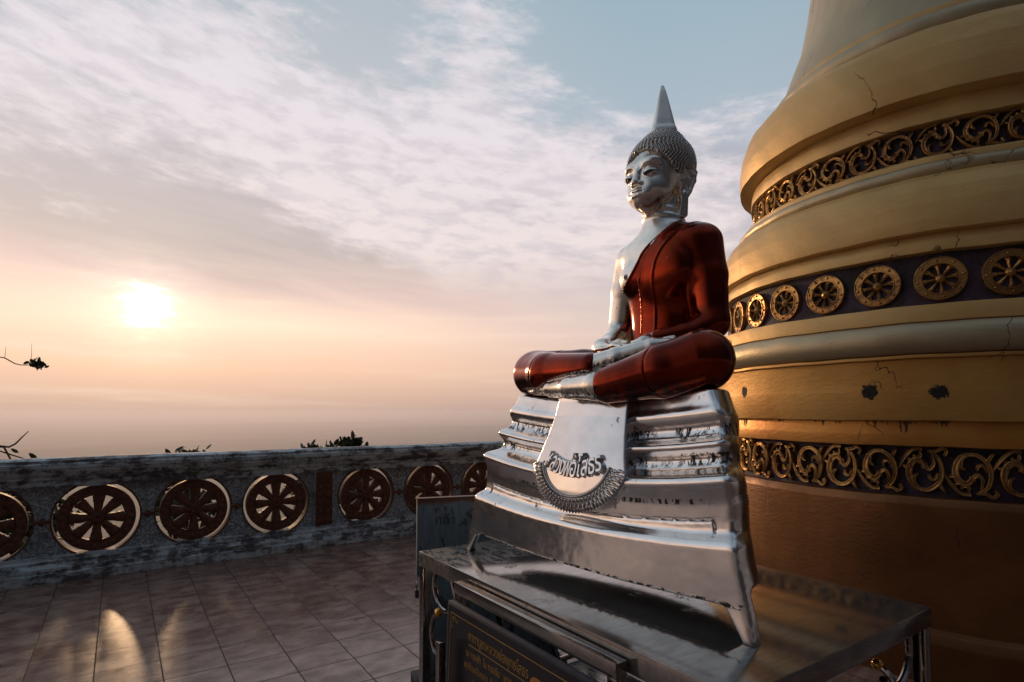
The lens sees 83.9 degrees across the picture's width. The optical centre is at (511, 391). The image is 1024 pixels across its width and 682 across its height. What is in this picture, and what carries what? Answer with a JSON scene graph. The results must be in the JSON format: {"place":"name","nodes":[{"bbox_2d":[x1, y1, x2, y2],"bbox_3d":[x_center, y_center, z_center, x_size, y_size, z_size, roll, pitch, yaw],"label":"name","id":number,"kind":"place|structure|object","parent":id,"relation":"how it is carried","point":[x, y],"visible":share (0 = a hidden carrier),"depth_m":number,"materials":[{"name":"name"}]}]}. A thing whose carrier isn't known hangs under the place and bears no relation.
{"place":"outdoors","nodes":[
{"label":"outdoors","id":0,"kind":"place"},
{"bbox_2d":[0,414,511,558],"bbox_3d":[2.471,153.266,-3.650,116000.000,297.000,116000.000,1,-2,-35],"label":"terrain","id":1,"kind":"structure","parent":0,"point":[46,436],"depth_m":7994.04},
{"bbox_2d":[0,343,48,458],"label":"bare branched tree","id":2,"kind":"object","parent":1,"relation":"on","point":[38,364],"visible":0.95,"depth_m":6.13,"materials":[{"name":"brown plant"}]},
{"bbox_2d":[0,449,83,554],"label":"leafy tree","id":3,"kind":"object","parent":1,"relation":"on","point":[27,535],"visible":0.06,"depth_m":6.95,"materials":[{"name":"green plant"}]},
{"bbox_2d":[156,444,215,538],"bbox_3d":[-4.448,2.928,7.722,0.934,4.396,1.013,1,-2,-35],"label":"leafy tree","id":4,"kind":"object","parent":1,"relation":"on","point":[186,492],"visible":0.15,"depth_m":7.72,"materials":[{"name":"green plant"}]},
{"bbox_2d":[288,439,326,513],"bbox_3d":[-3.044,2.951,8.799,0.842,4.425,0.619,0,-2,-10],"label":"leafy tree","id":5,"kind":"object","parent":1,"relation":"on","point":[312,445],"visible":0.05,"depth_m":8.79,"materials":[{"name":"green plant"}]},
{"bbox_2d":[325,431,373,519],"bbox_3d":[-2.497,2.881,8.717,0.832,4.560,0.704,1,-2,-35],"label":"leafy tree","id":6,"kind":"object","parent":1,"relation":"on","point":[348,441],"visible":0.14,"depth_m":8.76,"materials":[{"name":"green plant"}]},
{"bbox_2d":[376,474,437,512],"bbox_3d":[-1.740,3.259,10.443,1.540,3.927,1.743,1,-2,-35],"label":"leafy tree","id":7,"kind":"object","parent":1,"relation":"on","point":[416,485],"visible":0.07,"depth_m":10.18,"materials":[{"name":"green plant"}]},
{"bbox_2d":[0,0,810,414],"label":"sky","id":8,"kind":"structure","parent":0,"point":[207,206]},
{"bbox_2d":[0,535,912,681],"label":"terrace floor","id":9,"kind":"structure","parent":0,"point":[349,612],"depth_m":4.29,"materials":[{"name":"tile"}]},
{"bbox_2d":[0,441,503,589],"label":"balustrade","id":10,"kind":"object","parent":9,"relation":"on","point":[40,488],"visible":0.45,"depth_m":6.12,"materials":[{"name":"blue paint"}]},
{"bbox_2d":[411,495,566,681],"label":"metal panel","id":11,"kind":"object","parent":9,"relation":"on","point":[443,521],"visible":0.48,"depth_m":3.29,"materials":[{"name":"blue paint"}]},
{"bbox_2d":[414,581,418,597],"bbox_3d":[-0.541,1.124,3.236,0.022,0.090,0.044,1,-2,-17],"label":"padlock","id":12,"kind":"object","parent":11,"relation":"hanging from","point":[416,592],"visible":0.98,"depth_m":3.22,"materials":[{"name":"metal"}]},
{"bbox_2d":[436,580,626,681],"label":"sign stand","id":13,"kind":"object","parent":9,"relation":"on","point":[480,648],"visible":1,"depth_m":2.06,"materials":[{"name":"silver metal"}]},
{"bbox_2d":[419,540,931,681],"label":"steel table","id":14,"kind":"object","parent":9,"relation":"on","point":[812,630],"visible":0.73,"depth_m":1.98,"materials":[{"name":"silver metal"}]},
{"bbox_2d":[467,85,760,646],"bbox_3d":[0.529,-0.347,2.553,0.801,2.272,1.530,2,-3,-38],"label":"buddha statue","id":15,"kind":"object","parent":14,"relation":"on","point":[616,455],"visible":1,"depth_m":2.25,"materials":[{"name":"silver metal"}]},
{"bbox_2d":[718,0,1023,681],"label":"stupa","id":16,"kind":"object","parent":9,"relation":"on","point":[873,385],"visible":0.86,"depth_m":3.62,"materials":[{"name":"gold metal"}]}
]}

